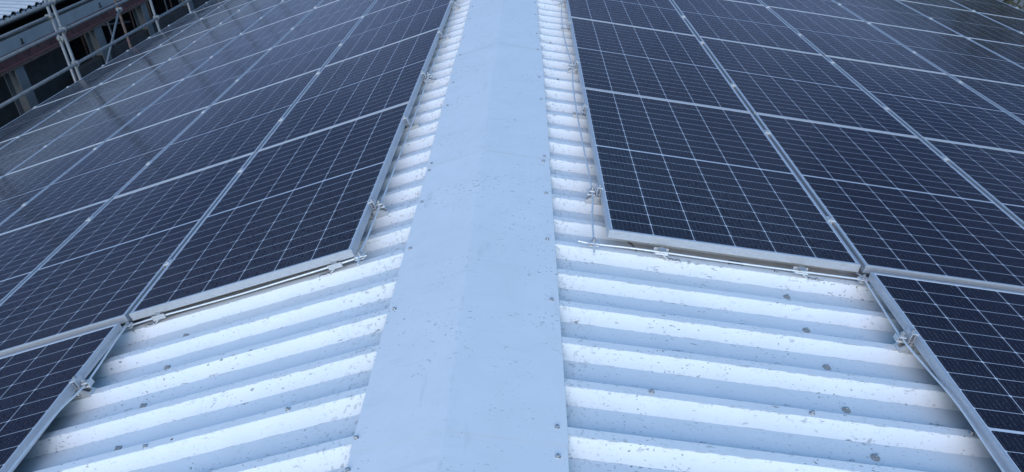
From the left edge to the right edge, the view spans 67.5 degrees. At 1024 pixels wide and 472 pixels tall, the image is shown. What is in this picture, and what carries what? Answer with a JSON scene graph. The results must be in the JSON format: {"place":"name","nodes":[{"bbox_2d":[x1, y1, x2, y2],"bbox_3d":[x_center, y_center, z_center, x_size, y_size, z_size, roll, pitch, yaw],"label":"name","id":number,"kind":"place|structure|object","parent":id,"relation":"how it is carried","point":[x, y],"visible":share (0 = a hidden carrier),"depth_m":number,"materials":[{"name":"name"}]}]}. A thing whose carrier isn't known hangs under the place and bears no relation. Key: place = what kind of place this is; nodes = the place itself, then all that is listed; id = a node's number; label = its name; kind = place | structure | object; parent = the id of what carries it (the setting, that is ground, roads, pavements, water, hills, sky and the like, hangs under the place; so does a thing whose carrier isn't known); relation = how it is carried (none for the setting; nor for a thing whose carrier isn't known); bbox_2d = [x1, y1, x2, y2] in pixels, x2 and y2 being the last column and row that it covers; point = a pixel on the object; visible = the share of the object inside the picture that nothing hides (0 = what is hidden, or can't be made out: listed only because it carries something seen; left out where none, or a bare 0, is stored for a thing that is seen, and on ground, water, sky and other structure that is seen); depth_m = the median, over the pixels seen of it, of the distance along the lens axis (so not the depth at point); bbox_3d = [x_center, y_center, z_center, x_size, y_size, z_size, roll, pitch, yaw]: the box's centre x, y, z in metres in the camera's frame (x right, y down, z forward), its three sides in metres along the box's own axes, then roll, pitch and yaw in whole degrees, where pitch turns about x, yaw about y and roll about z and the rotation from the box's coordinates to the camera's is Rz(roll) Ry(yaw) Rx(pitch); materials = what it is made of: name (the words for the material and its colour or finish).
{"place":"outdoors","nodes":[
{"label":"outdoors","id":0,"kind":"place"},
{"bbox_2d":[0,0,209,127],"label":"railing","id":1,"kind":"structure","parent":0,"point":[28,68],"depth_m":17.78,"materials":[{"name":"metal"}]},
{"bbox_2d":[999,0,1023,9],"bbox_3d":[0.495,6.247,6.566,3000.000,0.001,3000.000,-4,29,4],"label":"ground","id":2,"kind":"structure","parent":0,"point":[1021,3],"depth_m":30.71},
{"bbox_2d":[0,0,191,108],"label":"scaffold","id":3,"kind":"object","parent":2,"relation":"on","point":[63,37],"visible":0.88,"depth_m":11.92,"materials":[{"name":"silver metal"}]},
{"bbox_2d":[13,0,1001,471],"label":"metal roof building","id":4,"kind":"structure","parent":2,"relation":"on","point":[479,308],"depth_m":2.67,"materials":[{"name":"metal"}]},
{"bbox_2d":[0,138,16,148],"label":"solar panel","id":5,"kind":"object","parent":4,"relation":"on","point":[3,144],"visible":0.55,"depth_m":8.54,"materials":[{"name":"glass"}]},
{"bbox_2d":[0,109,96,176],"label":"solar panel","id":6,"kind":"object","parent":4,"relation":"on","point":[15,153],"visible":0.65,"depth_m":7.96,"materials":[{"name":"glass"}]},
{"bbox_2d":[0,86,96,142],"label":"solar panel","id":7,"kind":"object","parent":4,"relation":"on","point":[24,123],"visible":0.67,"depth_m":9.59,"materials":[{"name":"glass"}]},
{"bbox_2d":[0,142,102,223],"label":"solar panel","id":8,"kind":"object","parent":4,"relation":"on","point":[18,189],"visible":0.69,"depth_m":6.32,"materials":[{"name":"glass"}]},
{"bbox_2d":[0,199,109,303],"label":"solar panel","id":9,"kind":"object","parent":4,"relation":"on","point":[26,252],"visible":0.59,"depth_m":4.66,"materials":[{"name":"glass"}]},
{"bbox_2d":[69,374,96,402],"bbox_3d":[-1.671,0.578,2.918,0.165,0.090,0.054,-16,28,10],"label":"panel bracket","id":10,"kind":"object","parent":4,"relation":"attached to","point":[78,382],"visible":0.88,"depth_m":2.90,"materials":[{"name":"metal"}]},
{"bbox_2d":[0,323,122,471],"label":"solar panel","id":11,"kind":"object","parent":10,"relation":"on","point":[37,390],"visible":1,"depth_m":2.98,"materials":[{"name":"glass"}]},
{"bbox_2d":[21,62,164,135],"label":"solar panel","id":12,"kind":"object","parent":4,"relation":"on","point":[99,96],"visible":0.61,"depth_m":9.22,"materials":[{"name":"glass"}]},
{"bbox_2d":[32,49,153,108],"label":"solar panel","id":13,"kind":"object","parent":4,"relation":"on","point":[97,77],"visible":0.67,"depth_m":10.96,"materials":[{"name":"glass"}]},
{"bbox_2d":[6,80,181,174],"bbox_3d":[-4.049,-1.107,7.591,1.038,0.035,1.760,-16,28,10],"label":"solar panel","id":14,"kind":"object","parent":4,"relation":"on","point":[103,124],"visible":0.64,"depth_m":7.46,"materials":[{"name":"glass"}]},
{"bbox_2d":[0,106,209,234],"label":"solar panel","id":15,"kind":"object","parent":4,"relation":"on","point":[108,170],"visible":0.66,"depth_m":5.71,"materials":[{"name":"glass"}]},
{"bbox_2d":[0,153,254,356],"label":"solar panel","id":16,"kind":"object","parent":4,"relation":"on","point":[103,267],"visible":0.81,"depth_m":3.95,"materials":[{"name":"glass"}]},
{"bbox_2d":[8,319,132,471],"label":"lightning wire","id":17,"kind":"object","parent":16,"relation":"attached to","point":[58,411],"visible":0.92,"depth_m":2.79,"materials":[{"name":"metal"}]},
{"bbox_2d":[123,321,132,329],"bbox_3d":[-1.644,0.378,3.274,0.044,0.030,0.032,-13,28,16],"label":"wire connector","id":18,"kind":"object","parent":4,"relation":"on","point":[129,326],"visible":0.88,"depth_m":3.27,"materials":[{"name":"metal"}]},
{"bbox_2d":[98,21,196,68],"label":"solar panel","id":19,"kind":"object","parent":4,"relation":"on","point":[151,43],"visible":0.62,"depth_m":12.53,"materials":[{"name":"glass"}]},
{"bbox_2d":[145,311,166,327],"bbox_3d":[-1.520,0.351,3.264,0.118,0.048,0.033,-16,28,10],"label":"wire clip","id":20,"kind":"object","parent":4,"relation":"on","point":[157,317],"visible":1,"depth_m":3.25,"materials":[{"name":"metal"}]},
{"bbox_2d":[100,27,214,84],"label":"solar panel","id":21,"kind":"object","parent":4,"relation":"on","point":[161,54],"visible":0.64,"depth_m":10.78,"materials":[{"name":"glass"}]},
{"bbox_2d":[163,259,172,266],"bbox_3d":[-1.625,0.144,3.645,0.034,0.067,0.042,-16,28,10],"label":"clamp","id":22,"kind":"object","parent":4,"relation":"attached to","point":[167,262],"visible":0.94,"depth_m":3.63,"materials":[{"name":"metal"}]},
{"bbox_2d":[103,36,237,106],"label":"solar panel","id":23,"kind":"object","parent":4,"relation":"on","point":[176,69],"visible":0.68,"depth_m":9.04,"materials":[{"name":"glass"}]},
{"bbox_2d":[106,49,268,140],"bbox_3d":[-3.046,-1.392,7.407,1.038,0.035,1.760,-16,28,10],"label":"solar panel","id":24,"kind":"object","parent":4,"relation":"on","point":[199,91],"visible":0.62,"depth_m":7.28,"materials":[{"name":"glass"}]},
{"bbox_2d":[148,0,228,38],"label":"solar panel","id":25,"kind":"object","parent":4,"relation":"on","point":[191,17],"visible":0.66,"depth_m":14.09,"materials":[{"name":"glass"}]},
{"bbox_2d":[157,1,251,47],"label":"solar panel","id":26,"kind":"object","parent":4,"relation":"on","point":[206,23],"visible":0.71,"depth_m":12.35,"materials":[{"name":"glass"}]},
{"bbox_2d":[187,0,225,14],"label":"solar panel","id":27,"kind":"object","parent":4,"relation":"on","point":[210,3],"visible":0.6,"depth_m":15.28,"materials":[{"name":"glass"}]},
{"bbox_2d":[114,68,321,197],"bbox_3d":[-2.081,-0.807,5.676,1.038,0.035,1.760,-16,28,10],"label":"solar panel","id":28,"kind":"object","parent":4,"relation":"on","point":[230,129],"visible":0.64,"depth_m":5.51,"materials":[{"name":"glass"}]},
{"bbox_2d":[168,5,276,60],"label":"solar panel","id":29,"kind":"object","parent":4,"relation":"on","point":[226,31],"visible":0.65,"depth_m":10.61,"materials":[{"name":"glass"}]},
{"bbox_2d":[200,0,253,19],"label":"solar panel","id":30,"kind":"object","parent":4,"relation":"on","point":[229,4],"visible":0.63,"depth_m":13.60,"materials":[{"name":"glass"}]},
{"bbox_2d":[186,9,312,77],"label":"solar panel","id":31,"kind":"object","parent":4,"relation":"on","point":[267,37],"visible":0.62,"depth_m":8.86,"materials":[{"name":"glass"}]},
{"bbox_2d":[218,0,281,25],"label":"solar panel","id":32,"kind":"object","parent":4,"relation":"on","point":[254,6],"visible":0.63,"depth_m":11.92,"materials":[{"name":"glass"}]},
{"bbox_2d":[241,0,322,34],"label":"solar panel","id":33,"kind":"object","parent":4,"relation":"on","point":[284,10],"visible":0.64,"depth_m":10.22,"materials":[{"name":"glass"}]},
{"bbox_2d":[212,17,361,104],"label":"solar panel","id":34,"kind":"object","parent":4,"relation":"on","point":[297,57],"visible":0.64,"depth_m":7.09,"materials":[{"name":"glass"}]},
{"bbox_2d":[274,0,375,46],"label":"solar panel","id":35,"kind":"object","parent":4,"relation":"on","point":[329,15],"visible":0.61,"depth_m":8.54,"materials":[{"name":"glass"}]},
{"bbox_2d":[314,0,337,8],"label":"solar panel","id":36,"kind":"object","parent":4,"relation":"on","point":[324,2],"visible":0.6,"depth_m":9.72,"materials":[{"name":"glass"}]},
{"bbox_2d":[319,260,342,277],"bbox_3d":[-0.741,0.129,3.121,0.118,0.048,0.033,-16,28,10],"label":"wire clip","id":37,"kind":"object","parent":4,"relation":"on","point":[333,267],"visible":1,"depth_m":3.10,"materials":[{"name":"metal"}]},
{"bbox_2d":[131,254,366,325],"bbox_3d":[-1.143,0.241,3.186,1.152,0.294,0.008,-4,29,4],"label":"lightning wire","id":38,"kind":"object","parent":37,"relation":"attached to","point":[343,262],"visible":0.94,"depth_m":3.18,"materials":[{"name":"metal"}]},
{"bbox_2d":[354,251,364,260],"bbox_3d":[-0.614,0.076,3.080,0.044,0.030,0.032,-13,28,16],"label":"wire connector","id":39,"kind":"object","parent":38,"relation":"attached to","point":[360,254],"visible":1,"depth_m":3.08,"materials":[{"name":"metal"}]},
{"bbox_2d":[368,198,389,220],"bbox_3d":[-0.638,-0.125,3.469,0.149,0.090,0.054,-16,28,10],"label":"panel bracket","id":40,"kind":"object","parent":4,"relation":"attached to","point":[383,210],"visible":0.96,"depth_m":3.46,"materials":[{"name":"metal"}]},
{"bbox_2d":[365,0,407,14],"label":"solar panel","id":41,"kind":"object","parent":4,"relation":"on","point":[378,5],"visible":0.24,"depth_m":8.06,"materials":[{"name":"glass"}]},
{"bbox_2d":[357,0,457,266],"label":"lightning wire","id":42,"kind":"object","parent":4,"relation":"on","point":[364,243],"visible":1,"depth_m":3.95,"materials":[{"name":"metal"}]},
{"bbox_2d":[402,115,419,132],"bbox_3d":[-0.616,-0.645,4.390,0.151,0.086,0.040,-16,28,10],"label":"panel bracket","id":43,"kind":"object","parent":4,"relation":"on","point":[407,122],"visible":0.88,"depth_m":4.38,"materials":[{"name":"metal"}]},
{"bbox_2d":[129,102,411,320],"bbox_3d":[-1.115,-0.223,3.945,1.038,0.036,1.760,-16,28,10],"label":"solar panel","id":44,"kind":"object","parent":43,"relation":"attached to","point":[292,207],"visible":1,"depth_m":3.67,"materials":[{"name":"glass"}]},
{"bbox_2d":[421,71,434,85],"bbox_3d":[-0.599,-1.056,5.127,0.149,0.090,0.054,-16,28,10],"label":"panel bracket","id":45,"kind":"object","parent":4,"relation":"attached to","point":[430,79],"visible":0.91,"depth_m":5.12,"materials":[{"name":"metal"}]},
{"bbox_2d":[258,27,441,150],"bbox_3d":[-1.079,-1.092,5.492,1.038,0.035,1.760,-16,28,10],"label":"solar panel","id":46,"kind":"object","parent":45,"relation":"on","point":[365,84],"visible":0.84,"depth_m":5.32,"materials":[{"name":"glass"}]},
{"bbox_2d":[437,30,449,42],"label":"panel bracket","id":47,"kind":"object","parent":4,"relation":"on","point":[442,37],"visible":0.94,"depth_m":6.04,"materials":[{"name":"metal"}]},
{"bbox_2d":[450,0,459,11],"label":"panel bracket","id":48,"kind":"object","parent":4,"relation":"attached to","point":[453,5],"visible":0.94,"depth_m":6.96,"materials":[{"name":"metal"}]},
{"bbox_2d":[324,0,453,66],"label":"solar panel","id":49,"kind":"object","parent":48,"relation":"on","point":[390,25],"visible":0.82,"depth_m":6.83,"materials":[{"name":"glass"}]},
{"bbox_2d":[558,0,565,7],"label":"panel bracket","id":50,"kind":"object","parent":4,"relation":"attached to","point":[563,4],"visible":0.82,"depth_m":6.72,"materials":[{"name":"metal"}]},
{"bbox_2d":[566,0,695,35],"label":"solar panel","id":51,"kind":"object","parent":50,"relation":"attached to","point":[662,15],"visible":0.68,"depth_m":6.54,"materials":[{"name":"glass"}]},
{"bbox_2d":[561,20,571,32],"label":"panel bracket","id":52,"kind":"object","parent":4,"relation":"on","point":[567,29],"visible":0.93,"depth_m":5.99,"materials":[{"name":"metal"}]},
{"bbox_2d":[566,60,578,74],"bbox_3d":[0.441,-1.118,5.068,0.149,0.090,0.054,8,29,-3],"label":"panel bracket","id":53,"kind":"object","parent":4,"relation":"attached to","point":[575,70],"visible":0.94,"depth_m":5.06,"materials":[{"name":"metal"}]},
{"bbox_2d":[569,17,750,112],"bbox_3d":[0.954,-1.239,5.401,1.038,0.036,1.760,8,29,-3],"label":"solar panel","id":54,"kind":"object","parent":53,"relation":"on","point":[646,62],"visible":0.84,"depth_m":5.23,"materials":[{"name":"glass"}]},
{"bbox_2d":[561,1,594,254],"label":"lightning wire","id":55,"kind":"object","parent":4,"relation":"on","point":[581,139],"visible":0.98,"depth_m":3.90,"materials":[{"name":"metal"}]},
{"bbox_2d":[572,103,587,118],"bbox_3d":[0.422,-0.706,4.331,0.151,0.086,0.040,8,29,-3],"label":"panel bracket","id":56,"kind":"object","parent":4,"relation":"on","point":[581,115],"visible":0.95,"depth_m":4.33,"materials":[{"name":"metal"}]},
{"bbox_2d":[584,184,602,204],"bbox_3d":[0.401,-0.186,3.410,0.149,0.090,0.054,8,29,-3],"label":"panel bracket","id":57,"kind":"object","parent":4,"relation":"attached to","point":[596,198],"visible":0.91,"depth_m":3.40,"materials":[{"name":"metal"}]},
{"bbox_2d":[582,88,860,271],"bbox_3d":[0.917,-0.369,3.854,1.038,0.035,1.760,8,29,-3],"label":"solar panel","id":58,"kind":"object","parent":57,"relation":"on","point":[695,177],"visible":1,"depth_m":3.58,"materials":[{"name":"glass"}]},
{"bbox_2d":[587,237,599,246],"bbox_3d":[0.324,0.022,3.027,0.044,0.030,0.032,4,29,-9],"label":"wire connector","id":59,"kind":"object","parent":4,"relation":"on","point":[590,243],"visible":1,"depth_m":3.02,"materials":[{"name":"metal"}]},
{"bbox_2d":[654,247,680,262],"bbox_3d":[0.622,0.075,3.050,0.118,0.048,0.033,8,29,-3],"label":"wire clip","id":60,"kind":"object","parent":4,"relation":"on","point":[661,249],"visible":1,"depth_m":3.05,"materials":[{"name":"metal"}]},
{"bbox_2d":[577,240,858,279],"bbox_3d":[0.863,0.101,3.059,1.188,0.292,0.008,-4,29,4],"label":"lightning wire","id":61,"kind":"object","parent":60,"relation":"attached to","point":[691,256],"visible":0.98,"depth_m":3.06,"materials":[{"name":"metal"}]},
{"bbox_2d":[671,0,821,54],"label":"solar panel","id":62,"kind":"object","parent":4,"relation":"on","point":[742,22],"visible":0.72,"depth_m":6.82,"materials":[{"name":"glass"}]},
{"bbox_2d":[730,0,764,5],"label":"solar panel","id":63,"kind":"object","parent":4,"relation":"on","point":[757,2],"visible":0.39,"depth_m":7.85,"materials":[{"name":"glass"}]},
{"bbox_2d":[793,266,819,281],"bbox_3d":[1.188,0.153,3.080,0.118,0.048,0.033,8,29,-3],"label":"wire clip","id":64,"kind":"object","parent":4,"relation":"on","point":[801,268],"visible":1,"depth_m":3.08,"materials":[{"name":"metal"}]},
{"bbox_2d":[698,36,917,137],"bbox_3d":[2.000,-1.096,5.456,1.038,0.035,1.760,8,29,-3],"label":"solar panel","id":65,"kind":"object","parent":4,"relation":"on","point":[784,83],"visible":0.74,"depth_m":5.28,"materials":[{"name":"glass"}]},
{"bbox_2d":[759,0,863,20],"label":"solar panel","id":66,"kind":"object","parent":4,"relation":"on","point":[828,8],"visible":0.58,"depth_m":8.08,"materials":[{"name":"glass"}]},
{"bbox_2d":[825,216,835,223],"bbox_3d":[1.429,-0.056,3.460,0.034,0.067,0.042,8,29,-3],"label":"clamp","id":67,"kind":"object","parent":4,"relation":"attached to","point":[830,219],"visible":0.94,"depth_m":3.44,"materials":[{"name":"metal"}]},
{"bbox_2d":[768,6,945,73],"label":"solar panel","id":68,"kind":"object","parent":4,"relation":"on","point":[843,38],"visible":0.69,"depth_m":6.92,"materials":[{"name":"glass"}]},
{"bbox_2d":[857,274,869,283],"bbox_3d":[1.418,0.170,3.085,0.044,0.030,0.032,4,30,-9],"label":"wire connector","id":69,"kind":"object","parent":4,"relation":"on","point":[862,278],"visible":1,"depth_m":3.08,"materials":[{"name":"metal"}]},
{"bbox_2d":[754,113,1023,292],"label":"solar panel","id":70,"kind":"object","parent":4,"relation":"on","point":[904,206],"visible":0.9,"depth_m":3.72,"materials":[{"name":"glass"}]},
{"bbox_2d":[833,0,963,36],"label":"solar panel","id":71,"kind":"object","parent":4,"relation":"on","point":[892,13],"visible":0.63,"depth_m":8.40,"materials":[{"name":"glass"}]},
{"bbox_2d":[893,327,921,355],"bbox_3d":[1.444,0.373,2.729,0.165,0.090,0.054,8,29,-3],"label":"panel bracket","id":72,"kind":"object","parent":4,"relation":"attached to","point":[909,335],"visible":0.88,"depth_m":2.72,"materials":[{"name":"metal"}]},
{"bbox_2d":[868,272,1023,471],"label":"solar panel","id":73,"kind":"object","parent":72,"relation":"on","point":[968,342],"visible":1,"depth_m":2.70,"materials":[{"name":"glass"}]},
{"bbox_2d":[825,56,1023,152],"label":"solar panel","id":74,"kind":"object","parent":4,"relation":"on","point":[920,104],"visible":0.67,"depth_m":5.41,"materials":[{"name":"glass"}]},
{"bbox_2d":[855,272,1004,471],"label":"lightning wire","id":75,"kind":"object","parent":4,"relation":"on","point":[947,391],"visible":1,"depth_m":2.51,"materials":[{"name":"metal"}]},
{"bbox_2d":[903,0,973,11],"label":"solar panel","id":76,"kind":"object","parent":4,"relation":"on","point":[948,4],"visible":0.43,"depth_m":9.65,"materials":[{"name":"glass"}]},
{"bbox_2d":[870,22,1023,85],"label":"solar panel","id":77,"kind":"object","parent":4,"relation":"on","point":[948,54],"visible":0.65,"depth_m":7.05,"materials":[{"name":"glass"}]},
{"bbox_2d":[896,0,1023,45],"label":"solar panel","id":78,"kind":"object","parent":4,"relation":"on","point":[970,24],"visible":0.7,"depth_m":8.68,"materials":[{"name":"glass"}]},
{"bbox_2d":[922,138,1023,226],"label":"solar panel","id":79,"kind":"object","parent":4,"relation":"on","point":[996,176],"visible":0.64,"depth_m":4.36,"materials":[{"name":"glass"}]},
{"bbox_2d":[950,75,1023,122],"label":"solar panel","id":80,"kind":"object","parent":4,"relation":"on","point":[1007,98],"visible":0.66,"depth_m":5.99,"materials":[{"name":"glass"}]},
{"bbox_2d":[951,0,1023,19],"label":"solar panel","id":81,"kind":"object","parent":4,"relation":"on","point":[996,7],"visible":0.67,"depth_m":10.02,"materials":[{"name":"glass"}]},
{"bbox_2d":[967,37,1023,67],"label":"solar panel","id":82,"kind":"object","parent":4,"relation":"on","point":[1014,54],"visible":0.67,"depth_m":7.61,"materials":[{"name":"glass"}]},
{"bbox_2d":[977,12,1023,33],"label":"solar panel","id":83,"kind":"object","parent":4,"relation":"on","point":[1015,24],"visible":0.62,"depth_m":9.23,"materials":[{"name":"glass"}]},
{"bbox_2d":[1002,0,1023,10],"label":"tree","id":84,"kind":"object","parent":2,"relation":"on","point":[1011,2],"visible":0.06,"depth_m":14.91,"materials":[{"name":"green plant"}]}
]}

